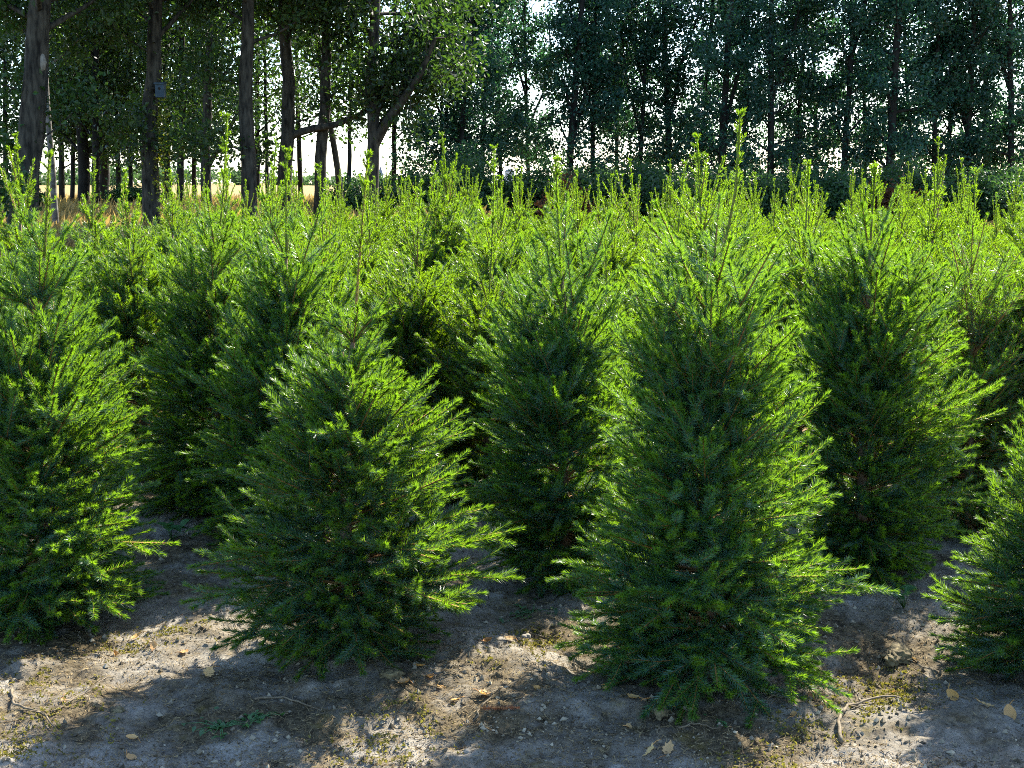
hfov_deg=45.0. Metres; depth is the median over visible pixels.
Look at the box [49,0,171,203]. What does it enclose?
broadleaf tree
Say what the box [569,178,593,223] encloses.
spruce tree
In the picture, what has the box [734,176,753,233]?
spruce tree
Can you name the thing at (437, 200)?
spruce tree
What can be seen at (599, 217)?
spruce tree
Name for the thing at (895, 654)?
stone
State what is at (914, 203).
spruce tree
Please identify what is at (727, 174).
shrub
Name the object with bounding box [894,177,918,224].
spruce tree
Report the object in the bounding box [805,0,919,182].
broadleaf tree
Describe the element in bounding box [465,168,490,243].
spruce tree
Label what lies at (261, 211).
spruce tree
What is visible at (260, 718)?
weed
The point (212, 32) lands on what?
broadleaf tree
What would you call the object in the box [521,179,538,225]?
spruce tree
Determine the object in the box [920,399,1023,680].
spruce tree
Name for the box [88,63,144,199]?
broadleaf tree
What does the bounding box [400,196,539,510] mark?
spruce tree
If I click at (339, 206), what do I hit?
spruce tree
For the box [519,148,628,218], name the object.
shrub
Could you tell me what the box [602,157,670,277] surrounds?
spruce tree
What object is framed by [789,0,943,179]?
broadleaf tree
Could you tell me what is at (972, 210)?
spruce tree
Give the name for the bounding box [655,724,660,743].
twig
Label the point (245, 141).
broadleaf tree
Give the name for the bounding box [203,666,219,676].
fallen leaf
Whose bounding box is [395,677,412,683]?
fallen leaf
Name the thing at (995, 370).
spruce tree
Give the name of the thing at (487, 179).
shrub
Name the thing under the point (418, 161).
broadleaf tree
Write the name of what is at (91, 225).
spruce tree
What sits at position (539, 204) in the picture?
shrub
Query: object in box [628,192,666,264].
spruce tree
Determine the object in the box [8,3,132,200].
broadleaf tree
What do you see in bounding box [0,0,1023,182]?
sky
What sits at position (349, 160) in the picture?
broadleaf tree
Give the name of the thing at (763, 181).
shrub
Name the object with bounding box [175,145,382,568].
spruce tree
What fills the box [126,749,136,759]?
fallen leaf
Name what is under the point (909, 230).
spruce tree
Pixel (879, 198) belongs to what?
spruce tree
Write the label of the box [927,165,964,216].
shrub
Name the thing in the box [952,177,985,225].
spruce tree
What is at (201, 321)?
spruce tree
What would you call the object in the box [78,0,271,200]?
broadleaf tree
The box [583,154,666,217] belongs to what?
shrub
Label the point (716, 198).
spruce tree
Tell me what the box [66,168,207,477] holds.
spruce tree
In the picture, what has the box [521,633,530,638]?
stone
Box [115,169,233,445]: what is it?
spruce tree
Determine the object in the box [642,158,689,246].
spruce tree
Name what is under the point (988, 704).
fallen leaf
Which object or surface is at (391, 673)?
soil clod
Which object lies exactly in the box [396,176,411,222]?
spruce tree
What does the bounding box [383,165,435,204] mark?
shrub
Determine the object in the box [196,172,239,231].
spruce tree
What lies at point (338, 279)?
spruce tree
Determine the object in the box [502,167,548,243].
spruce tree
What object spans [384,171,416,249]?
spruce tree
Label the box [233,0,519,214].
broadleaf tree
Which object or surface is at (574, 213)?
spruce tree
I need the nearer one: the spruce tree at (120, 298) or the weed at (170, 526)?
the weed at (170, 526)
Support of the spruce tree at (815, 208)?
on the ground at (960, 723)
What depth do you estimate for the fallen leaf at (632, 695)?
3.82 m
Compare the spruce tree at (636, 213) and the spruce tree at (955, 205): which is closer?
the spruce tree at (955, 205)
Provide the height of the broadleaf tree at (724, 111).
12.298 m
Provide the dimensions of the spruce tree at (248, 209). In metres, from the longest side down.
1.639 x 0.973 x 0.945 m
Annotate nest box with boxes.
[150,82,166,97]
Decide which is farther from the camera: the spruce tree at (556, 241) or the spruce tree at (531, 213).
the spruce tree at (531, 213)
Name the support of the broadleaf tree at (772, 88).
on the ground at (960, 723)
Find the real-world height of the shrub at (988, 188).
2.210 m
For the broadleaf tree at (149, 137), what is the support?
on the ground at (960, 723)
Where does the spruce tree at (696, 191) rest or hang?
on the ground at (960, 723)
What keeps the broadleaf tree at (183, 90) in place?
on the ground at (960, 723)
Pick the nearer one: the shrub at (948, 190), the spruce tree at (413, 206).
the spruce tree at (413, 206)
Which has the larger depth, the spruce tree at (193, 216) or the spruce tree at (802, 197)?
the spruce tree at (802, 197)
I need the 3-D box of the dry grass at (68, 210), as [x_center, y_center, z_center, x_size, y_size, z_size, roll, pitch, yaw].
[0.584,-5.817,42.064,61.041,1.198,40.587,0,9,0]
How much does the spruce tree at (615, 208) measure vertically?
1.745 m
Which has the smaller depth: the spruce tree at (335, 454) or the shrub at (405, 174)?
the spruce tree at (335, 454)
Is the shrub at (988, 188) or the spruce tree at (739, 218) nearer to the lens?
the spruce tree at (739, 218)
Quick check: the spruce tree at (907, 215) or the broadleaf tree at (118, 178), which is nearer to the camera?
the spruce tree at (907, 215)
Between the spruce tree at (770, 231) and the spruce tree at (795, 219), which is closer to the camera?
the spruce tree at (795, 219)
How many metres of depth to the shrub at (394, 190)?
35.12 m
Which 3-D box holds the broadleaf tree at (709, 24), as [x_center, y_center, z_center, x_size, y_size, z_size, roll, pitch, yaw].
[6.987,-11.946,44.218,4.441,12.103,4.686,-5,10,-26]
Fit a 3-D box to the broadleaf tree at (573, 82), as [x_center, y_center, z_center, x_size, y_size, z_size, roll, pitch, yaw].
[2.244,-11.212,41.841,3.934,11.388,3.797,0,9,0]
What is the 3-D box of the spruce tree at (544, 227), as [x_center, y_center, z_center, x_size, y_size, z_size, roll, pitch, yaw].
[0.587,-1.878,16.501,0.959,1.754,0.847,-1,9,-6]
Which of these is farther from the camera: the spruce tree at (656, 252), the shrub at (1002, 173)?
the shrub at (1002, 173)
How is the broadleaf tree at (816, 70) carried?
on the ground at (960, 723)
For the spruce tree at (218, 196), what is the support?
on the ground at (960, 723)
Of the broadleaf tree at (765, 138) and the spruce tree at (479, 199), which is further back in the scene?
the broadleaf tree at (765, 138)
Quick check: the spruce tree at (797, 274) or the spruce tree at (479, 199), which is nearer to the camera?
the spruce tree at (797, 274)
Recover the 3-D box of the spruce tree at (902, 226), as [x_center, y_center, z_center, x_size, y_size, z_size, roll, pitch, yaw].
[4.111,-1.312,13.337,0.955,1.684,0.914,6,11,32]
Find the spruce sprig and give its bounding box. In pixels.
[480,705,519,710]
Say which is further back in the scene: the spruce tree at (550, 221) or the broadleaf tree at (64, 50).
the broadleaf tree at (64, 50)
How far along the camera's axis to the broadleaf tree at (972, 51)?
40.58 m
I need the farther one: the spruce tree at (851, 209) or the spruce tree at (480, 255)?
the spruce tree at (851, 209)
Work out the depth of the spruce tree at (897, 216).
18.60 m
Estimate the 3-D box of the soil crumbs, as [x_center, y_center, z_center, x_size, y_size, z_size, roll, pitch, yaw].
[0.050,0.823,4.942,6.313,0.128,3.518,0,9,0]
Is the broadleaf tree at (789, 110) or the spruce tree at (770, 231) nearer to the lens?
the spruce tree at (770, 231)
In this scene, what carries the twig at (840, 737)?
on the ground at (960, 723)
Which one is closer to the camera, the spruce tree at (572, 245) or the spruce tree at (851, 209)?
the spruce tree at (572, 245)
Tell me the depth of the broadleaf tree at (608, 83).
42.58 m
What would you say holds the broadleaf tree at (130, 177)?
on the ground at (960, 723)
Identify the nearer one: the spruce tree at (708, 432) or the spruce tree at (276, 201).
the spruce tree at (708, 432)
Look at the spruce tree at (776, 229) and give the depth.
16.36 m
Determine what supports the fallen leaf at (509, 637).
on the ground at (960, 723)
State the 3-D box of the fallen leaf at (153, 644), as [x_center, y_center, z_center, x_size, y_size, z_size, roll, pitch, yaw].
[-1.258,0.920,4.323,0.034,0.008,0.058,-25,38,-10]
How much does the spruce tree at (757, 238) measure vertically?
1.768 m
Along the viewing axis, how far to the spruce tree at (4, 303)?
5.93 m
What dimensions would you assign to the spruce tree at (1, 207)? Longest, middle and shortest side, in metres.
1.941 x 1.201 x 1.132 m
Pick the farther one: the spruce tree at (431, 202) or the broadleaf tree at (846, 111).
the broadleaf tree at (846, 111)
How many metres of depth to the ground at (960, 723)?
3.88 m
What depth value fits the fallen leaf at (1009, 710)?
3.80 m
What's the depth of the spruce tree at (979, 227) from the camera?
13.28 m
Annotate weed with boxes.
[156,519,194,540]
[181,706,255,738]
[243,710,285,727]
[499,598,557,622]
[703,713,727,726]
[877,584,916,608]
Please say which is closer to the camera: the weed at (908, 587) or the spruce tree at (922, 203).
the weed at (908, 587)
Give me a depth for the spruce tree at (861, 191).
21.92 m
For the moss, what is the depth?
3.78 m
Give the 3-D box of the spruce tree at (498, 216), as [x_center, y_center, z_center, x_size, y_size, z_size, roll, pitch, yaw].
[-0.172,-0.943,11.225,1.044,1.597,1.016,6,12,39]
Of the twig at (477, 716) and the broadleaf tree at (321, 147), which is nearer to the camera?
the twig at (477, 716)
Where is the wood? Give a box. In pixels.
[0,162,1020,185]
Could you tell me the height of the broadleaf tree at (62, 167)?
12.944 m
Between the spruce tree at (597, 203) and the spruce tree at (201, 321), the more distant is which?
the spruce tree at (597, 203)
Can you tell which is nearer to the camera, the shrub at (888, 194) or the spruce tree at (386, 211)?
the spruce tree at (386, 211)
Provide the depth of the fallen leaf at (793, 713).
3.75 m
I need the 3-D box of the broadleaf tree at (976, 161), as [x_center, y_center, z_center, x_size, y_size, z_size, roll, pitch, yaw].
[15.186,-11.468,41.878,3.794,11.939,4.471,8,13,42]
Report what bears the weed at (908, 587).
on the ground at (960, 723)
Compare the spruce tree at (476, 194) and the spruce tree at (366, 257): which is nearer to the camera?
the spruce tree at (366, 257)
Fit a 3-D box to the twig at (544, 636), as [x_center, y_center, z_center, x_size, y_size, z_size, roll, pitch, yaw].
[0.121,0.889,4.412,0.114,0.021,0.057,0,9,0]
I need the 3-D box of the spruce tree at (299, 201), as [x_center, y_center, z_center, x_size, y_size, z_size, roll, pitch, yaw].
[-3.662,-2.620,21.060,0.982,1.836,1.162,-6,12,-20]
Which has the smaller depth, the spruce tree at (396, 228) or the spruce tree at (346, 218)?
the spruce tree at (396, 228)
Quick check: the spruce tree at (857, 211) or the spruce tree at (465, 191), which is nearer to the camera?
the spruce tree at (857, 211)
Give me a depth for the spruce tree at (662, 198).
17.33 m
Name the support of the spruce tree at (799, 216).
on the ground at (960, 723)
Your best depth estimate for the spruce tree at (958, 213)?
18.53 m
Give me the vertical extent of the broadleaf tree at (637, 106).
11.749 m
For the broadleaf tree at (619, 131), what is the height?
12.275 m
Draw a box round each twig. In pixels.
[8,688,54,726]
[37,677,106,711]
[254,685,320,710]
[470,686,502,721]
[530,629,560,637]
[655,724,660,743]
[678,721,718,737]
[756,688,795,700]
[836,695,896,742]
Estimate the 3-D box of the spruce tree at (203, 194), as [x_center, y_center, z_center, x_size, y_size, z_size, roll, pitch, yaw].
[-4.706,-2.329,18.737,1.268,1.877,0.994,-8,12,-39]
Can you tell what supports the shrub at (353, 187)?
on the ground at (960, 723)
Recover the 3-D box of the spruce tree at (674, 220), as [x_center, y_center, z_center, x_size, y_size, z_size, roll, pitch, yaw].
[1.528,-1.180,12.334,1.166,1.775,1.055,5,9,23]
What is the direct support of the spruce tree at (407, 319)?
on the ground at (960, 723)
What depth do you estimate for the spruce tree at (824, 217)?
19.49 m
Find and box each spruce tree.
[0,132,104,343]
[0,149,180,645]
[0,196,10,239]
[0,212,122,513]
[44,156,154,336]
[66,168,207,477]
[108,111,278,531]
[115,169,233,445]
[147,177,196,240]
[150,189,169,238]
[153,173,193,238]
[154,193,183,254]
[158,174,196,239]
[161,192,188,239]
[165,169,219,239]
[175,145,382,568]
[175,178,216,264]
[178,148,524,681]
[179,148,253,283]
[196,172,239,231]
[220,165,320,350]
[225,139,328,274]
[233,179,258,240]
[237,191,253,229]
[238,173,296,248]
[257,175,283,216]
[271,162,378,364]
[274,176,284,240]
[277,165,316,231]
[280,171,317,248]
[282,176,311,219]
[301,178,381,280]
[303,185,345,253]
[307,178,356,237]
[318,170,359,230]
[324,184,353,246]
[329,177,393,275]
[334,191,351,232]
[337,180,410,355]
[339,178,485,506]
[348,172,386,235]
[351,176,399,256]
[355,161,403,235]
[374,178,415,283]
[377,161,442,292]
[378,131,485,361]
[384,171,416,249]
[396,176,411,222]
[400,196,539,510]
[403,176,417,227]
[410,144,574,444]
[420,178,443,227]
[442,166,482,216]
[450,171,490,253]
[456,153,659,597]
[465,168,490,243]
[465,192,507,254]
[466,177,489,232]
[473,179,488,219]
[480,175,512,240]
[482,175,550,292]
[487,166,556,259]
[495,179,511,222]
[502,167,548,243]
[505,212,679,478]
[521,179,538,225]
[525,180,575,282]
[533,179,552,235]
[534,173,570,239]
[534,187,573,244]
[536,190,571,247]
[544,107,899,731]
[545,170,592,303]
[547,173,654,348]
[562,177,587,235]
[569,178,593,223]
[572,186,585,229]
[581,174,622,241]
[581,184,616,234]
[596,177,629,228]
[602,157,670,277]
[605,174,648,275]
[610,159,709,438]
[613,132,823,475]
[622,190,645,244]
[623,184,646,232]
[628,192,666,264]
[639,179,673,230]
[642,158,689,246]
[642,177,686,263]
[657,162,722,255]
[681,178,712,240]
[696,175,725,224]
[698,180,715,224]
[706,167,778,275]
[724,174,770,261]
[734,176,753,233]
[736,172,775,256]
[736,176,780,259]
[743,159,900,492]
[744,176,765,228]
[760,178,785,248]
[764,159,813,238]
[765,162,880,431]
[766,190,798,264]
[769,189,784,218]
[773,160,1007,591]
[784,203,799,257]
[788,196,818,250]
[797,180,827,225]
[798,181,826,238]
[807,180,832,241]
[812,188,847,242]
[828,169,874,236]
[833,168,880,227]
[833,178,870,258]
[836,202,854,247]
[837,186,862,239]
[858,168,907,264]
[866,208,934,329]
[881,164,1023,545]
[881,178,908,243]
[884,184,921,254]
[885,161,926,224]
[885,191,990,489]
[888,165,976,307]
[888,178,921,255]
[889,136,1000,288]
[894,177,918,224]
[905,184,910,214]
[908,164,956,230]
[909,169,935,236]
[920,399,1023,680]
[939,157,1012,271]
[942,242,1023,524]
[948,178,971,223]
[951,192,959,218]
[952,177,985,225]
[957,187,999,282]
[958,187,1000,273]
[958,205,1023,362]
[967,187,989,232]
[975,169,1023,250]
[982,192,1016,260]
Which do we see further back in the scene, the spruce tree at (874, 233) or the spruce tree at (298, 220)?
the spruce tree at (298, 220)
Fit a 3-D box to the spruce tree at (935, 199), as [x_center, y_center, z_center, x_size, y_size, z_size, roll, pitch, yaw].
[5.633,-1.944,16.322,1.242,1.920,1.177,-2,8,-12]
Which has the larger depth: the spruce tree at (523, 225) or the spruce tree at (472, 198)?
the spruce tree at (472, 198)
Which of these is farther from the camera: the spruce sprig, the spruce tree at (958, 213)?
the spruce tree at (958, 213)
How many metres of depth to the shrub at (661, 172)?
36.27 m
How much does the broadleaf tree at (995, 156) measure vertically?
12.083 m
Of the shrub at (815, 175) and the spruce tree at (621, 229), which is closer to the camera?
the spruce tree at (621, 229)
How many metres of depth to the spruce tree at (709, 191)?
16.15 m
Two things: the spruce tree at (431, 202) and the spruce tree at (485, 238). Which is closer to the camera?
the spruce tree at (431, 202)
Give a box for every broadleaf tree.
[0,0,106,186]
[0,0,126,202]
[0,0,142,222]
[0,0,170,226]
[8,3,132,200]
[21,1,140,202]
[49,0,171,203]
[51,4,186,187]
[51,21,198,186]
[58,0,255,227]
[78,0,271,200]
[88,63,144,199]
[111,0,240,204]
[145,0,351,218]
[162,2,279,208]
[169,7,241,198]
[169,8,332,197]
[200,0,464,213]
[223,7,316,200]
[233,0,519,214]
[239,14,383,199]
[261,0,421,182]
[263,1,391,211]
[293,0,411,221]
[336,1,452,183]
[382,0,497,182]
[399,0,523,185]
[419,0,551,174]
[464,0,543,179]
[488,0,567,177]
[520,0,633,180]
[529,0,660,177]
[552,0,670,171]
[580,0,715,171]
[610,0,731,178]
[639,0,759,183]
[655,0,787,178]
[696,0,787,179]
[706,0,837,177]
[756,0,862,171]
[757,0,869,187]
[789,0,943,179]
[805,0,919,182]
[830,0,967,174]
[846,0,958,179]
[865,0,1006,188]
[898,0,1023,177]
[902,0,1015,183]
[929,2,1023,177]
[939,0,1023,178]
[978,0,1023,166]
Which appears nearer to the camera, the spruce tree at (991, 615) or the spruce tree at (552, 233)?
the spruce tree at (991, 615)
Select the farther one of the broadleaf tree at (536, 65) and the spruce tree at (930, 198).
the broadleaf tree at (536, 65)
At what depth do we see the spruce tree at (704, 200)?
13.22 m
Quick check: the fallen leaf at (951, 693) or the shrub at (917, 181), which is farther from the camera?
the shrub at (917, 181)
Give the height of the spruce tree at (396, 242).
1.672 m
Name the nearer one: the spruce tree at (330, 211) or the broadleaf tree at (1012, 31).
the spruce tree at (330, 211)
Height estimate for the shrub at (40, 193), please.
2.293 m
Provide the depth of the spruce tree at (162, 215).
21.80 m
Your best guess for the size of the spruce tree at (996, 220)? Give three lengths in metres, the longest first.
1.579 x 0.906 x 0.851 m
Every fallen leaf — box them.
[126,734,140,742]
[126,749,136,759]
[131,631,146,638]
[150,641,156,653]
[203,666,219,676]
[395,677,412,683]
[481,637,491,641]
[505,636,517,641]
[627,693,643,699]
[642,739,660,755]
[657,740,673,758]
[787,711,796,718]
[946,683,958,700]
[974,698,993,705]
[1004,699,1015,719]
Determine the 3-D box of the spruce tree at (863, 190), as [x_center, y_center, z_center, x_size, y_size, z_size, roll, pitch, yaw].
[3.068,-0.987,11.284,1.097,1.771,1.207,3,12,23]
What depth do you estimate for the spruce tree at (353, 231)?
12.37 m
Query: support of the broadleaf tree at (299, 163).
on the ground at (960, 723)
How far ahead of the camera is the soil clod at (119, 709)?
3.80 m
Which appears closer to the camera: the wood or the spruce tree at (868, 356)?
the spruce tree at (868, 356)
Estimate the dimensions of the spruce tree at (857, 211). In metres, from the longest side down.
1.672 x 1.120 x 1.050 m
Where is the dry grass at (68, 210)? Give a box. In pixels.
[0,193,1017,255]
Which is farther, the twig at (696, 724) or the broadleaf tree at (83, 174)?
the broadleaf tree at (83, 174)
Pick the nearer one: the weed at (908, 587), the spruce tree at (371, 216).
the weed at (908, 587)
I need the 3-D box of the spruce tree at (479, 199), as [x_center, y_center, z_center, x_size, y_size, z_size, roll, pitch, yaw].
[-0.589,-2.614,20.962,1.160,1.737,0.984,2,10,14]
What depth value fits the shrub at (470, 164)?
35.31 m
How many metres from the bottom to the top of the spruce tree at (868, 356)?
1.781 m
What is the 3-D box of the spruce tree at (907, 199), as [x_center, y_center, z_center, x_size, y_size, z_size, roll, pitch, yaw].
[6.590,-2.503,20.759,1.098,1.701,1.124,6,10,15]
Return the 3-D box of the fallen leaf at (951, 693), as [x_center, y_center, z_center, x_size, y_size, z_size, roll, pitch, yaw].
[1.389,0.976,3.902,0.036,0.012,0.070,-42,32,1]
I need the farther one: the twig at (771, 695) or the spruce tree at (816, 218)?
the spruce tree at (816, 218)
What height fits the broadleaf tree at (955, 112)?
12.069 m
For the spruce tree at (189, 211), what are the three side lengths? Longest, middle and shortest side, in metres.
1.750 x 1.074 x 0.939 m
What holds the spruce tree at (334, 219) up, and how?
on the ground at (960, 723)
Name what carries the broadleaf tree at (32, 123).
on the ground at (960, 723)
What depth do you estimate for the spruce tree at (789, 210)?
10.20 m
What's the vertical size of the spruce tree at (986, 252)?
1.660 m
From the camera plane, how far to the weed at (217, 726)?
3.71 m
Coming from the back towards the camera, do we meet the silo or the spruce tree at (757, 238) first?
the silo
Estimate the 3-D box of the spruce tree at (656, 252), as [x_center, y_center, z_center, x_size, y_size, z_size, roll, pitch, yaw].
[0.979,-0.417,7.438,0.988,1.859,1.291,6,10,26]
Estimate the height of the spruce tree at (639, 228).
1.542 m
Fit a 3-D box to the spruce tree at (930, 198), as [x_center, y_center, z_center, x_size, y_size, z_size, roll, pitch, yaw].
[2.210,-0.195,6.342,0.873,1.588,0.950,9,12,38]
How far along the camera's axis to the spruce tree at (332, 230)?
13.23 m
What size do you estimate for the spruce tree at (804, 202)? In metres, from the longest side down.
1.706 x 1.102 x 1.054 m
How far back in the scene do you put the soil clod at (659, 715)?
3.74 m
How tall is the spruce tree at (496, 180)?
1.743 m
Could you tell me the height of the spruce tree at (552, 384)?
1.802 m
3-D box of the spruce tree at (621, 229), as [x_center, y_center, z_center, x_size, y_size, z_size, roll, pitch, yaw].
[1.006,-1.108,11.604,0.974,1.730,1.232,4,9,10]
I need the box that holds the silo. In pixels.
[504,169,514,182]
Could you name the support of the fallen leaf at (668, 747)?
on the ground at (960, 723)
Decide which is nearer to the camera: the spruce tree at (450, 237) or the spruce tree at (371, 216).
the spruce tree at (450, 237)
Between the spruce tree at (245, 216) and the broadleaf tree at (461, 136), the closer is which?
the spruce tree at (245, 216)
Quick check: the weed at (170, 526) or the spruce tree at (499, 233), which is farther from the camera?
the spruce tree at (499, 233)
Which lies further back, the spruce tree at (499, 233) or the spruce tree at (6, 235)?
the spruce tree at (499, 233)
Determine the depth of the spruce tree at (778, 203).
20.85 m
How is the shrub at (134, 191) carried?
on the ground at (960, 723)
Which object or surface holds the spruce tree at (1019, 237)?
on the ground at (960, 723)
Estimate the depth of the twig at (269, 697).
3.87 m
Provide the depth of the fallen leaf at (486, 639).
4.27 m
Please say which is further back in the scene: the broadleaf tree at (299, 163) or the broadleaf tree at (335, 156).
the broadleaf tree at (299, 163)
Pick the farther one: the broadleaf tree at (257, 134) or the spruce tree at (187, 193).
the broadleaf tree at (257, 134)
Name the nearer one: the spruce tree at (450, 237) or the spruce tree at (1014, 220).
the spruce tree at (450, 237)
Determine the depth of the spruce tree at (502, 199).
19.72 m
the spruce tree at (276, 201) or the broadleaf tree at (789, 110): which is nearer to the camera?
the spruce tree at (276, 201)
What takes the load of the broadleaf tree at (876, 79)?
on the ground at (960, 723)
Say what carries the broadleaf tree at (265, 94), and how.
on the ground at (960, 723)
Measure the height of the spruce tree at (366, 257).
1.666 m
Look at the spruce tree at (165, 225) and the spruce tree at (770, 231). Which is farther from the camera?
the spruce tree at (770, 231)
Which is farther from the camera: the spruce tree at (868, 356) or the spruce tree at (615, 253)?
the spruce tree at (615, 253)
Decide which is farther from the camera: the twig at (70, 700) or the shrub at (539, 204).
the shrub at (539, 204)
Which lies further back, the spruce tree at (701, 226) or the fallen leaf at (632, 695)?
the spruce tree at (701, 226)
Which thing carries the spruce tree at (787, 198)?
on the ground at (960, 723)
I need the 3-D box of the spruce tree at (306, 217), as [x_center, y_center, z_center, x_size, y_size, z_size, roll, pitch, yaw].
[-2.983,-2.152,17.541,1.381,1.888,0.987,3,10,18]
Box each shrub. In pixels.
[0,170,50,210]
[90,178,173,204]
[312,170,389,212]
[344,175,428,209]
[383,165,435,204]
[397,149,496,210]
[458,148,518,215]
[499,159,576,218]
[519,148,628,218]
[530,169,602,220]
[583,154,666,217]
[610,152,687,220]
[634,167,738,220]
[681,164,762,209]
[725,153,801,220]
[750,155,834,215]
[787,159,874,225]
[837,157,904,213]
[866,151,958,211]
[868,174,928,218]
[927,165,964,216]
[943,158,1023,224]
[985,157,1023,218]
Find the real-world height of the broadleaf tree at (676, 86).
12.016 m
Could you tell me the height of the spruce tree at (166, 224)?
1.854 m
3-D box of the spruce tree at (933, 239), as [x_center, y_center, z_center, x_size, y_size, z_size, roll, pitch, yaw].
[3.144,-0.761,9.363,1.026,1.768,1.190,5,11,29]
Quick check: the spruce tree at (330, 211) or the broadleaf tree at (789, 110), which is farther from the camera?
the broadleaf tree at (789, 110)
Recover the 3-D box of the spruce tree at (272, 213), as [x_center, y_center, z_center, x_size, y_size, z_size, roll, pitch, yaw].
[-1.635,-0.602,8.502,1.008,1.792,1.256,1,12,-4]
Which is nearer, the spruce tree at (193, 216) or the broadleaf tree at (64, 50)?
the spruce tree at (193, 216)
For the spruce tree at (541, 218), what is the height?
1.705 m
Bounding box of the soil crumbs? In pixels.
[0,487,1023,767]
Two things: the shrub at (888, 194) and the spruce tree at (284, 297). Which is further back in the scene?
the shrub at (888, 194)
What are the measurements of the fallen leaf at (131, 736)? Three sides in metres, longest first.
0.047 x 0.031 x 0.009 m
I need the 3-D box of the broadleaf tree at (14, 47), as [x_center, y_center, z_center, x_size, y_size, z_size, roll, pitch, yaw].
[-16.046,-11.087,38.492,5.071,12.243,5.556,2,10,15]
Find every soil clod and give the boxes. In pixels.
[110,706,125,712]
[379,667,405,681]
[650,706,669,720]
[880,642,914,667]
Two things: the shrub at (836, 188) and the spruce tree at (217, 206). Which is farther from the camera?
the shrub at (836, 188)
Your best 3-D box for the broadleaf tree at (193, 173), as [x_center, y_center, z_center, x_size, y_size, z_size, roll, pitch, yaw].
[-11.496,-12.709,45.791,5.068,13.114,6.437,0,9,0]
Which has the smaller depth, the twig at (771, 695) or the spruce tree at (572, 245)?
the twig at (771, 695)
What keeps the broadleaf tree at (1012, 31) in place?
on the ground at (960, 723)
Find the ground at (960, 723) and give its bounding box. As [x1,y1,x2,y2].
[0,183,1023,767]
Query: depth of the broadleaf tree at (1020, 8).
42.20 m
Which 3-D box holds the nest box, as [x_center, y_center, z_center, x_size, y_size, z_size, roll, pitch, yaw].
[-8.003,-6.646,27.884,0.372,0.355,0.260,0,9,0]
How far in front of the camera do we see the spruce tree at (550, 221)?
18.50 m
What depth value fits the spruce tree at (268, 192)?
22.10 m
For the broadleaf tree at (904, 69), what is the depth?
43.59 m
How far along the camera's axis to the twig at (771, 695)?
3.89 m
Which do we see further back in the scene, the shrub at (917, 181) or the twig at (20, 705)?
the shrub at (917, 181)
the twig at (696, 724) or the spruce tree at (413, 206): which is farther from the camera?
the spruce tree at (413, 206)
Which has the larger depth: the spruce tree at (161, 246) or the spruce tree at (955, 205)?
the spruce tree at (955, 205)
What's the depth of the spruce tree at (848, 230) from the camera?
15.36 m
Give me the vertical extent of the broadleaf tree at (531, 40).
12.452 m
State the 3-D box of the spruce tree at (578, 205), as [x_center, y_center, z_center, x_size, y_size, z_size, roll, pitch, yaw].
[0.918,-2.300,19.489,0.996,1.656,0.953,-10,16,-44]
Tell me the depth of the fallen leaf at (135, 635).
4.46 m
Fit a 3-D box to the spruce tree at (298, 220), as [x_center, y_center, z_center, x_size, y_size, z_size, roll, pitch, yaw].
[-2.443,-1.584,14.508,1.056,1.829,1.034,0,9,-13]
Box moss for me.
[0,531,972,767]
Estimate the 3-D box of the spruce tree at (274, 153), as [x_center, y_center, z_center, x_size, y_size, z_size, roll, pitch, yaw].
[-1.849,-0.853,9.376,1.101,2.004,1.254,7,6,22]
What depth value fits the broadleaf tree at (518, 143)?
44.61 m
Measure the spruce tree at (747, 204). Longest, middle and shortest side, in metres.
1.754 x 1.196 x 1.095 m
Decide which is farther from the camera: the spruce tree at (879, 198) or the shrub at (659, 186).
the shrub at (659, 186)
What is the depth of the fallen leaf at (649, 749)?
3.56 m
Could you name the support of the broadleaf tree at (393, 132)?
on the ground at (960, 723)
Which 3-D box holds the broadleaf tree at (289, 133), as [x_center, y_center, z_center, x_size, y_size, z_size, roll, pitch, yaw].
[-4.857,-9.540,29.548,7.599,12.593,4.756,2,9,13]
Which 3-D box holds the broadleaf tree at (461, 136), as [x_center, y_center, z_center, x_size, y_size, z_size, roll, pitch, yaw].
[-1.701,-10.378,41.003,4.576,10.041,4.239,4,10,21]
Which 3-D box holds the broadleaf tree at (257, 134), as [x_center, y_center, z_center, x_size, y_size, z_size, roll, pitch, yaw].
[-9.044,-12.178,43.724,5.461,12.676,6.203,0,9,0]
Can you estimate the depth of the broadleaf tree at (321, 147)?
30.32 m
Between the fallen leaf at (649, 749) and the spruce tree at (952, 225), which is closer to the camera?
the fallen leaf at (649, 749)
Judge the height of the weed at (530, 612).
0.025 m
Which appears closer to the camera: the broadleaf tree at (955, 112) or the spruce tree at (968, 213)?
the spruce tree at (968, 213)
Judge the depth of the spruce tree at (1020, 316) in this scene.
5.61 m
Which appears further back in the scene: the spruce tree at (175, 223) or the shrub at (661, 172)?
the shrub at (661, 172)
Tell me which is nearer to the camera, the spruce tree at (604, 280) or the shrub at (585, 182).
the spruce tree at (604, 280)
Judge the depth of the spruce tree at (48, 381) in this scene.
4.40 m
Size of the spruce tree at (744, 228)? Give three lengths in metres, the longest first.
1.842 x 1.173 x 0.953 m
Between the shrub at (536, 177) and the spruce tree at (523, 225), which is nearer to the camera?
the spruce tree at (523, 225)
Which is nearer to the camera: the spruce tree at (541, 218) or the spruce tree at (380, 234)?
the spruce tree at (380, 234)

